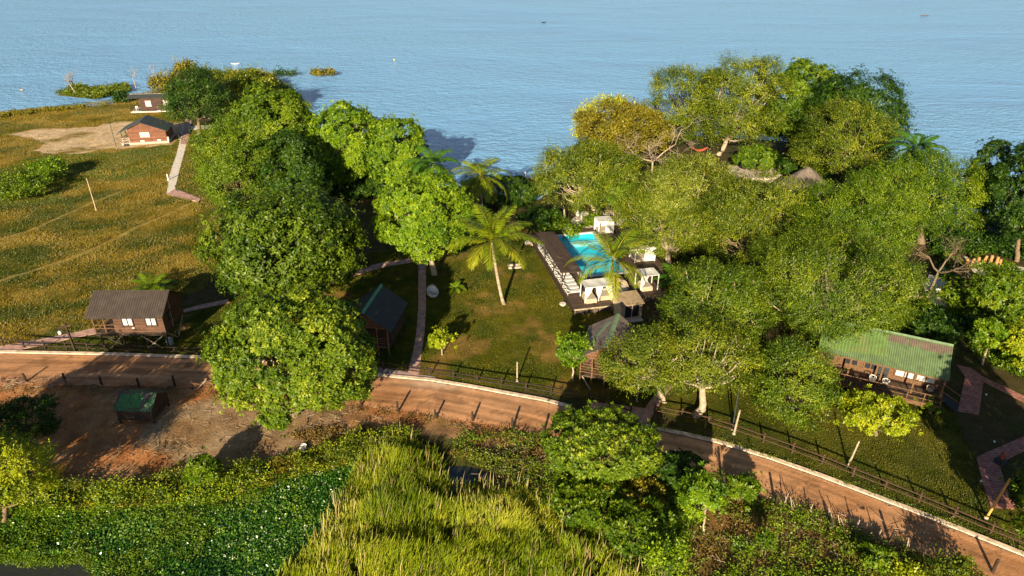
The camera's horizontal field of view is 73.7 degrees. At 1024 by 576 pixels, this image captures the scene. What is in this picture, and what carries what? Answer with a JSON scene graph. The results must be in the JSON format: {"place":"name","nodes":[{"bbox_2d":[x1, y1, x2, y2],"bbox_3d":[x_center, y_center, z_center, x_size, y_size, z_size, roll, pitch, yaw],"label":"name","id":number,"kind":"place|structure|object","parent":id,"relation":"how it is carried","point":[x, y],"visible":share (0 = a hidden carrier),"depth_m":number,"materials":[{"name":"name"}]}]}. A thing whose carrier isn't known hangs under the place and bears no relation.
{"place":"outdoors","nodes":[
{"label":"outdoors","id":0,"kind":"place"},
{"bbox_2d":[0,88,223,344],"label":"meadow grass","id":1,"kind":"structure","parent":0,"point":[91,186],"depth_m":111.48,"materials":[{"name":"green plant"}]},
{"bbox_2d":[0,466,489,575],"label":"pond","id":2,"kind":"structure","parent":0,"point":[470,473],"depth_m":51.02,"materials":[{"name":"grey liquid"}]},
{"bbox_2d":[0,459,352,575],"bbox_3d":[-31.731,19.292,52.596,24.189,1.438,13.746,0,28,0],"label":"undergrowth","id":3,"kind":"object","parent":2,"relation":"on","point":[138,555],"visible":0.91,"depth_m":53.24,"materials":[{"name":"green plant"}]},
{"bbox_2d":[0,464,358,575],"bbox_3d":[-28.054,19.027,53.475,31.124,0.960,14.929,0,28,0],"label":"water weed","id":4,"kind":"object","parent":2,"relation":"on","point":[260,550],"visible":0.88,"depth_m":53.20,"materials":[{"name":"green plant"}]},
{"bbox_2d":[31,228,662,406],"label":"lawn grass","id":5,"kind":"structure","parent":0,"point":[415,288],"depth_m":82.27,"materials":[{"name":"green plant"}]},
{"bbox_2d":[407,252,425,375],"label":"path","id":6,"kind":"structure","parent":0,"point":[417,350],"depth_m":81.79,"materials":[{"name":"grey brick"}]},
{"bbox_2d":[276,421,663,575],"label":"tall grass","id":7,"kind":"structure","parent":0,"point":[390,552],"depth_m":52.40,"materials":[{"name":"green plant"}]},
{"bbox_2d":[0,0,1023,231],"bbox_3d":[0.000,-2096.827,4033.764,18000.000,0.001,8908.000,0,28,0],"label":"lake","id":8,"kind":"structure","parent":0,"point":[509,84],"depth_m":258.88,"materials":[{"name":"blue liquid"}]},
{"bbox_2d":[0,89,1023,575],"bbox_3d":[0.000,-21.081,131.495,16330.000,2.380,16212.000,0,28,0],"label":"ground","id":9,"kind":"structure","parent":0,"point":[86,419],"depth_m":73.56,"materials":[{"name":"green plant"}]},
{"bbox_2d":[0,166,53,202],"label":"shrub","id":10,"kind":"object","parent":9,"relation":"on","point":[22,179],"visible":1,"depth_m":119.05,"materials":[{"name":"green plant"}]},
{"bbox_2d":[0,389,65,445],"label":"shrub","id":11,"kind":"object","parent":9,"relation":"on","point":[12,410],"visible":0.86,"depth_m":62.08,"materials":[{"name":"green plant"}]},
{"bbox_2d":[0,425,71,522],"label":"willowy tree","id":12,"kind":"object","parent":9,"relation":"on","point":[10,451],"visible":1,"depth_m":51.72,"materials":[{"name":"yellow plant"}]},
{"bbox_2d":[23,151,69,179],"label":"shrub","id":13,"kind":"object","parent":9,"relation":"on","point":[48,164],"visible":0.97,"depth_m":126.24,"materials":[{"name":"green plant"}]},
{"bbox_2d":[0,542,95,572],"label":"undergrowth","id":14,"kind":"object","parent":9,"relation":"on","point":[79,555],"visible":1,"depth_m":51.10,"materials":[{"name":"green plant"}]},
{"bbox_2d":[55,80,131,98],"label":"islet scrub","id":15,"kind":"object","parent":9,"relation":"on","point":[86,91],"visible":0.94,"depth_m":193.76,"materials":[{"name":"green plant"}]},
{"bbox_2d":[0,337,205,354],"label":"rail fence","id":16,"kind":"object","parent":9,"relation":"on","point":[86,344],"visible":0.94,"depth_m":75.75,"materials":[{"name":"brown wood"}]},
{"bbox_2d":[84,290,185,349],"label":"stilt cottage","id":17,"kind":"structure","parent":9,"relation":"on","point":[145,313],"depth_m":75.07,"materials":[{"name":"brown wood"}]},
{"bbox_2d":[111,389,169,424],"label":"storage shed","id":18,"kind":"structure","parent":9,"relation":"on","point":[142,405],"depth_m":64.72,"materials":[{"name":"green metal"}]},
{"bbox_2d":[117,115,175,145],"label":"gabled cottage","id":19,"kind":"structure","parent":9,"relation":"on","point":[146,129],"depth_m":148.02,"materials":[{"name":"brick"}]},
{"bbox_2d":[126,93,178,112],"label":"cottage","id":20,"kind":"structure","parent":9,"relation":"on","point":[148,101],"depth_m":171.73,"materials":[{"name":"concrete"}]},
{"bbox_2d":[155,62,240,134],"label":"round tree","id":21,"kind":"object","parent":9,"relation":"on","point":[196,87],"visible":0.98,"depth_m":148.77,"materials":[{"name":"green plant"}]},
{"bbox_2d":[171,446,227,485],"bbox_3d":[-26.242,15.172,57.222,4.150,3.666,3.333,0,28,0],"label":"shrub","id":22,"kind":"object","parent":9,"relation":"on","point":[201,467],"visible":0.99,"depth_m":56.50,"materials":[{"name":"green plant"}]},
{"bbox_2d":[0,420,421,519],"bbox_3d":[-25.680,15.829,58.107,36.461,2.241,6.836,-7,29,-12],"label":"undergrowth","id":23,"kind":"object","parent":9,"relation":"on","point":[347,448],"visible":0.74,"depth_m":57.87,"materials":[{"name":"green plant"}]},
{"bbox_2d":[182,109,284,223],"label":"leafy tree","id":24,"kind":"object","parent":9,"relation":"on","point":[233,166],"visible":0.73,"depth_m":100.81,"materials":[{"name":"green plant"}]},
{"bbox_2d":[215,63,281,110],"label":"shore tree","id":25,"kind":"object","parent":9,"relation":"on","point":[233,81],"visible":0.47,"depth_m":166.03,"materials":[{"name":"green plant"}]},
{"bbox_2d":[222,81,315,162],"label":"leafy tree","id":26,"kind":"object","parent":9,"relation":"on","point":[290,109],"visible":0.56,"depth_m":122.50,"materials":[{"name":"green plant"}]},
{"bbox_2d":[0,381,540,441],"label":"verge weeds","id":27,"kind":"object","parent":9,"relation":"on","point":[167,389],"visible":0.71,"depth_m":68.98,"materials":[{"name":"green plant"}]},
{"bbox_2d":[186,177,371,300],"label":"mango tree","id":28,"kind":"object","parent":9,"relation":"on","point":[287,269],"visible":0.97,"depth_m":77.66,"materials":[{"name":"green plant"}]},
{"bbox_2d":[0,350,569,407],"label":"kerb","id":29,"kind":"structure","parent":9,"relation":"on","point":[377,374],"depth_m":71.97,"materials":[{"name":"grey concrete"}]},
{"bbox_2d":[243,125,331,215],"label":"leafy tree","id":30,"kind":"object","parent":9,"relation":"on","point":[310,172],"visible":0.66,"depth_m":102.68,"materials":[{"name":"green plant"}]},
{"bbox_2d":[195,274,380,437],"bbox_3d":[-19.773,6.411,62.826,15.743,14.296,15.250,0,28,0],"label":"neem tree","id":31,"kind":"object","parent":9,"relation":"on","point":[295,350],"visible":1,"depth_m":58.65,"materials":[{"name":"green plant"}]},
{"bbox_2d":[302,100,383,191],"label":"leafy tree","id":32,"kind":"object","parent":9,"relation":"on","point":[340,141],"visible":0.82,"depth_m":113.17,"materials":[{"name":"green plant"}]},
{"bbox_2d":[287,420,409,452],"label":"undergrowth","id":33,"kind":"object","parent":9,"relation":"on","point":[335,433],"visible":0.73,"depth_m":63.61,"materials":[{"name":"green plant"}]},
{"bbox_2d":[324,174,386,201],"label":"shrub","id":34,"kind":"object","parent":9,"relation":"on","point":[366,183],"visible":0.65,"depth_m":117.51,"materials":[{"name":"green plant"}]},
{"bbox_2d":[354,284,407,356],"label":"shaded cottage","id":35,"kind":"structure","parent":9,"relation":"on","point":[383,307],"depth_m":75.76,"materials":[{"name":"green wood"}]},
{"bbox_2d":[363,113,431,184],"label":"leafy tree","id":36,"kind":"object","parent":9,"relation":"on","point":[394,153],"visible":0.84,"depth_m":113.86,"materials":[{"name":"green plant"}]},
{"bbox_2d":[368,168,478,275],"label":"leafy tree","id":37,"kind":"object","parent":9,"relation":"on","point":[420,212],"visible":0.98,"depth_m":85.77,"materials":[{"name":"green plant"}]},
{"bbox_2d":[401,146,461,184],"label":"coconut palm","id":38,"kind":"object","parent":9,"relation":"on","point":[432,158],"visible":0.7,"depth_m":105.89,"materials":[{"name":"green plant"}]},
{"bbox_2d":[375,360,576,399],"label":"rail fence","id":39,"kind":"object","parent":9,"relation":"on","point":[476,379],"visible":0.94,"depth_m":70.42,"materials":[{"name":"brown wood"}]},
{"bbox_2d":[451,157,511,222],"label":"coconut palm","id":40,"kind":"object","parent":9,"relation":"on","point":[487,188],"visible":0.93,"depth_m":102.18,"materials":[{"name":"green plant"}]},
{"bbox_2d":[446,203,544,304],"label":"coconut palm","id":41,"kind":"object","parent":9,"relation":"on","point":[492,232],"visible":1,"depth_m":80.49,"materials":[{"name":"green plant"}]},
{"bbox_2d":[459,172,540,212],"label":"shrub","id":42,"kind":"object","parent":9,"relation":"on","point":[515,186],"visible":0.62,"depth_m":114.86,"materials":[{"name":"green plant"}]},
{"bbox_2d":[514,201,564,231],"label":"shrub","id":43,"kind":"object","parent":9,"relation":"on","point":[535,214],"visible":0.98,"depth_m":104.65,"materials":[{"name":"green plant"}]},
{"bbox_2d":[554,325,594,380],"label":"young tree","id":44,"kind":"object","parent":9,"relation":"on","point":[577,348],"visible":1,"depth_m":68.72,"materials":[{"name":"green plant"}]},
{"bbox_2d":[540,471,628,536],"bbox_3d":[6.187,16.840,54.418,6.477,3.363,6.202,-23,35,-36],"label":"shrub","id":45,"kind":"object","parent":9,"relation":"on","point":[587,490],"visible":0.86,"depth_m":53.97,"materials":[{"name":"green plant"}]},
{"bbox_2d":[527,132,650,215],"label":"spreading tree","id":46,"kind":"object","parent":9,"relation":"on","point":[548,179],"visible":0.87,"depth_m":105.13,"materials":[{"name":"green plant"}]},
{"bbox_2d":[528,399,665,483],"bbox_3d":[7.089,13.801,57.705,11.425,6.043,9.675,0,28,0],"label":"leafy tree","id":47,"kind":"object","parent":9,"relation":"on","point":[635,461],"visible":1,"depth_m":55.85,"materials":[{"name":"green plant"}]},
{"bbox_2d":[528,226,668,314],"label":"pool deck","id":48,"kind":"structure","parent":9,"relation":"on","point":[576,304],"depth_m":89.72,"materials":[{"name":"brown wood"}]},
{"bbox_2d":[535,231,591,288],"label":"pergola","id":49,"kind":"object","parent":48,"relation":"on","point":[558,252],"visible":0.81,"depth_m":91.80,"materials":[{"name":"brown wood"}]},
{"bbox_2d":[557,231,627,277],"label":"swimming pool","id":50,"kind":"structure","parent":48,"relation":"in","point":[574,250],"depth_m":98.92,"materials":[{"name":"liquid"}]},
{"bbox_2d":[575,313,641,392],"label":"green ridged cottage","id":51,"kind":"structure","parent":9,"relation":"on","point":[599,333],"depth_m":70.18,"materials":[{"name":"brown wood"}]},
{"bbox_2d":[563,228,655,308],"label":"coconut palm","id":52,"kind":"object","parent":9,"relation":"on","point":[618,254],"visible":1,"depth_m":79.00,"materials":[{"name":"green plant"}]},
{"bbox_2d":[540,468,682,575],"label":"undergrowth","id":53,"kind":"object","parent":9,"relation":"on","point":[561,481],"visible":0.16,"depth_m":54.72,"materials":[{"name":"green plant"}]},
{"bbox_2d":[570,93,677,157],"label":"shore tree","id":54,"kind":"object","parent":9,"relation":"on","point":[633,113],"visible":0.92,"depth_m":129.86,"materials":[{"name":"green plant"}]},
{"bbox_2d":[613,290,644,322],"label":"beige booth","id":55,"kind":"object","parent":9,"relation":"on","point":[628,306],"visible":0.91,"depth_m":81.68,"materials":[{"name":"clear wood"}]},
{"bbox_2d":[604,467,670,513],"bbox_3d":[9.919,16.412,55.452,5.334,3.143,5.422,0,28,0],"label":"shrub","id":56,"kind":"object","parent":9,"relation":"on","point":[640,491],"visible":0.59,"depth_m":54.81,"materials":[{"name":"green plant"}]},
{"bbox_2d":[588,316,693,403],"bbox_3d":[12.535,7.246,65.702,10.486,10.166,8.100,0,28,0],"label":"spreading tree","id":57,"kind":"object","parent":9,"relation":"on","point":[638,347],"visible":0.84,"depth_m":64.21,"materials":[{"name":"green plant"}]},
{"bbox_2d":[597,487,691,558],"bbox_3d":[9.984,18.277,51.149,7.091,3.886,6.246,0,28,0],"label":"shrub","id":58,"kind":"object","parent":9,"relation":"on","point":[623,536],"visible":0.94,"depth_m":50.44,"materials":[{"name":"green plant"}]},
{"bbox_2d":[640,532,691,575],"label":"shrub","id":59,"kind":"object","parent":9,"relation":"on","point":[659,550],"visible":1,"depth_m":47.33,"materials":[{"name":"green plant"}]},
{"bbox_2d":[607,183,725,265],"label":"leafy tree","id":60,"kind":"object","parent":9,"relation":"on","point":[641,202],"visible":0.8,"depth_m":89.09,"materials":[{"name":"green plant"}]},
{"bbox_2d":[644,442,712,493],"bbox_3d":[13.789,15.334,57.062,5.409,3.864,4.433,10,30,19],"label":"leafy tree","id":61,"kind":"object","parent":9,"relation":"on","point":[672,469],"visible":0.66,"depth_m":56.42,"materials":[{"name":"green plant"}]},
{"bbox_2d":[640,56,725,148],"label":"grove tree","id":62,"kind":"object","parent":9,"relation":"on","point":[680,119],"visible":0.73,"depth_m":137.71,"materials":[{"name":"green plant"}]},
{"bbox_2d":[619,146,762,259],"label":"leafy tree","id":63,"kind":"object","parent":9,"relation":"on","point":[666,174],"visible":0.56,"depth_m":91.64,"materials":[{"name":"green plant"}]},
{"bbox_2d":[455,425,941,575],"bbox_3d":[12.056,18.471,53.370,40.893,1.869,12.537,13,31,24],"label":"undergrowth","id":64,"kind":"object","parent":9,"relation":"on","point":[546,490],"visible":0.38,"depth_m":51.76,"materials":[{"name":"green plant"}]},
{"bbox_2d":[675,460,731,534],"bbox_3d":[14.236,16.364,51.546,4.209,7.192,4.190,13,31,23],"label":"young tree","id":65,"kind":"object","parent":9,"relation":"on","point":[713,499],"visible":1,"depth_m":50.41,"materials":[{"name":"green plant"}]},
{"bbox_2d":[651,309,767,417],"bbox_3d":[18.196,7.451,63.620,10.941,11.809,8.962,0,28,0],"label":"spreading tree","id":66,"kind":"object","parent":9,"relation":"on","point":[747,358],"visible":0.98,"depth_m":61.87,"materials":[{"name":"green plant"}]},
{"bbox_2d":[450,425,980,575],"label":"undergrowth","id":67,"kind":"object","parent":9,"relation":"on","point":[529,466],"visible":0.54,"depth_m":54.12,"materials":[{"name":"green plant"}]},
{"bbox_2d":[651,248,783,365],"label":"spreading tree","id":68,"kind":"object","parent":9,"relation":"on","point":[701,276],"visible":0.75,"depth_m":68.18,"materials":[{"name":"green plant"}]},
{"bbox_2d":[684,49,800,155],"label":"grove tree","id":69,"kind":"object","parent":9,"relation":"on","point":[744,90],"visible":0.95,"depth_m":132.31,"materials":[{"name":"green plant"}]},
{"bbox_2d":[721,471,765,511],"bbox_3d":[18.908,16.401,55.514,3.413,3.090,3.553,0,28,0],"label":"shrub","id":70,"kind":"object","parent":9,"relation":"on","point":[748,486],"visible":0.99,"depth_m":55.12,"materials":[{"name":"green plant"}]},
{"bbox_2d":[688,162,814,269],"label":"leafy tree","id":71,"kind":"object","parent":9,"relation":"on","point":[761,212],"visible":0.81,"depth_m":85.39,"materials":[{"name":"green plant"}]},
{"bbox_2d":[755,56,843,153],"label":"grove tree","id":72,"kind":"object","parent":9,"relation":"on","point":[812,70],"visible":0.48,"depth_m":133.10,"materials":[{"name":"green plant"}]},
{"bbox_2d":[745,329,857,442],"bbox_3d":[26.702,8.467,63.293,10.177,10.169,9.754,0,28,0],"label":"spreading tree","id":73,"kind":"object","parent":9,"relation":"on","point":[813,392],"visible":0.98,"depth_m":61.66,"materials":[{"name":"green plant"}]},
{"bbox_2d":[641,423,1023,555],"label":"kerb","id":74,"kind":"structure","parent":9,"relation":"on","point":[931,517],"depth_m":57.47,"materials":[{"name":"grey concrete"}]},
{"bbox_2d":[654,404,1023,542],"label":"rail fence","id":75,"kind":"object","parent":9,"relation":"on","point":[919,499],"visible":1,"depth_m":58.61,"materials":[{"name":"brown wood"}]},
{"bbox_2d":[734,217,944,345],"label":"spreading tree","id":76,"kind":"object","parent":9,"relation":"on","point":[813,263],"visible":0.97,"depth_m":70.45,"materials":[{"name":"green plant"}]},
{"bbox_2d":[709,466,984,575],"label":"verge weeds","id":77,"kind":"object","parent":9,"relation":"on","point":[848,525],"visible":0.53,"depth_m":54.04,"materials":[{"name":"green plant"}]},
{"bbox_2d":[782,92,914,186],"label":"leafy tree","id":78,"kind":"object","parent":9,"relation":"on","point":[876,139],"visible":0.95,"depth_m":115.24,"materials":[{"name":"green plant"}]},
{"bbox_2d":[788,64,920,166],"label":"grove tree","id":79,"kind":"object","parent":9,"relation":"on","point":[861,90],"visible":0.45,"depth_m":124.53,"materials":[{"name":"green plant"}]},
{"bbox_2d":[781,163,946,293],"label":"leafy tree","id":80,"kind":"object","parent":9,"relation":"on","point":[885,223],"visible":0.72,"depth_m":80.62,"materials":[{"name":"green plant"}]},
{"bbox_2d":[833,383,924,441],"bbox_3d":[33.358,11.649,62.508,7.530,5.347,7.341,14,31,24],"label":"young tree","id":81,"kind":"object","parent":9,"relation":"on","point":[887,404],"visible":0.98,"depth_m":61.32,"materials":[{"name":"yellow plant"}]},
{"bbox_2d":[854,538,906,572],"bbox_3d":[27.071,19.795,49.995,3.631,2.279,3.051,0,28,0],"label":"shrub","id":82,"kind":"object","parent":9,"relation":"on","point":[881,561],"visible":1,"depth_m":49.67,"materials":[{"name":"green plant"}]},
{"bbox_2d":[815,318,965,415],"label":"green roofed lodge","id":83,"kind":"structure","parent":9,"relation":"on","point":[909,367],"depth_m":68.14,"materials":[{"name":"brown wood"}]},
{"bbox_2d":[876,130,950,174],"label":"date palm","id":84,"kind":"object","parent":9,"relation":"on","point":[923,142],"visible":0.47,"depth_m":105.28,"materials":[{"name":"green plant"}]},
{"bbox_2d":[851,143,991,244],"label":"leafy tree","id":85,"kind":"object","parent":9,"relation":"on","point":[929,184],"visible":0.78,"depth_m":94.37,"materials":[{"name":"green plant"}]},
{"bbox_2d":[896,297,985,344],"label":"shrub","id":86,"kind":"object","parent":9,"relation":"on","point":[933,315],"visible":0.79,"depth_m":78.59,"materials":[{"name":"green plant"}]},
{"bbox_2d":[878,300,1023,378],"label":"garden plants","id":87,"kind":"object","parent":9,"relation":"on","point":[977,350],"visible":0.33,"depth_m":76.38,"materials":[{"name":"green plant"}]},
{"bbox_2d":[925,543,989,575],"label":"shrub","id":88,"kind":"object","parent":9,"relation":"on","point":[962,566],"visible":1,"depth_m":48.19,"materials":[{"name":"green plant"}]},
{"bbox_2d":[924,214,1023,260],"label":"garden plants","id":89,"kind":"object","parent":9,"relation":"on","point":[995,239],"visible":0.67,"depth_m":99.70,"materials":[{"name":"green plant"}]},
{"bbox_2d":[937,241,1023,280],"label":"garden plants","id":90,"kind":"object","parent":9,"relation":"on","point":[1007,265],"visible":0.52,"depth_m":94.39,"materials":[{"name":"green plant"}]},
{"bbox_2d":[959,136,1013,234],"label":"leafy tree","id":91,"kind":"object","parent":9,"relation":"on","point":[987,153],"visible":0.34,"depth_m":96.23,"materials":[{"name":"green plant"}]},
{"bbox_2d":[962,263,1023,316],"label":"leafy tree","id":92,"kind":"object","parent":9,"relation":"on","point":[993,288],"visible":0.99,"depth_m":79.50,"materials":[{"name":"green plant"}]},
{"bbox_2d":[972,313,1013,364],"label":"leafy tree","id":93,"kind":"object","parent":9,"relation":"on","point":[981,336],"visible":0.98,"depth_m":71.43,"materials":[{"name":"green plant"}]},
{"bbox_2d":[978,140,1023,261],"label":"leafy tree","id":94,"kind":"object","parent":9,"relation":"on","point":[1005,194],"visible":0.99,"depth_m":90.98,"materials":[{"name":"green plant"}]},
{"bbox_2d":[989,316,1023,368],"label":"leafy tree","id":95,"kind":"object","parent":9,"relation":"on","point":[1019,330],"visible":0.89,"depth_m":70.10,"materials":[{"name":"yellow plant"}]},
{"bbox_2d":[0,354,1023,575],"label":"road","id":96,"kind":"structure","parent":0,"point":[451,402],"depth_m":65.72,"materials":[{"name":"brown soil"}]},
{"bbox_2d":[727,165,789,182],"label":"yard","id":97,"kind":"structure","parent":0,"point":[746,172],"depth_m":131.07,"materials":[{"name":"stone"}]},
{"bbox_2d":[731,141,782,171],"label":"shrub","id":98,"kind":"object","parent":97,"relation":"on","point":[766,157],"visible":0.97,"depth_m":128.26,"materials":[{"name":"green plant"}]},
{"bbox_2d":[657,377,1023,550],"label":"lawn grass","id":99,"kind":"structure","parent":0,"point":[913,494],"depth_m":61.71,"materials":[{"name":"green plant"}]},
{"bbox_2d":[957,365,1023,414],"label":"path","id":100,"kind":"structure","parent":0,"point":[972,388],"depth_m":69.66,"materials":[{"name":"red brick"}]},
{"bbox_2d":[976,436,1023,508],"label":"path","id":101,"kind":"structure","parent":0,"point":[990,472],"depth_m":59.34,"materials":[{"name":"red brick"}]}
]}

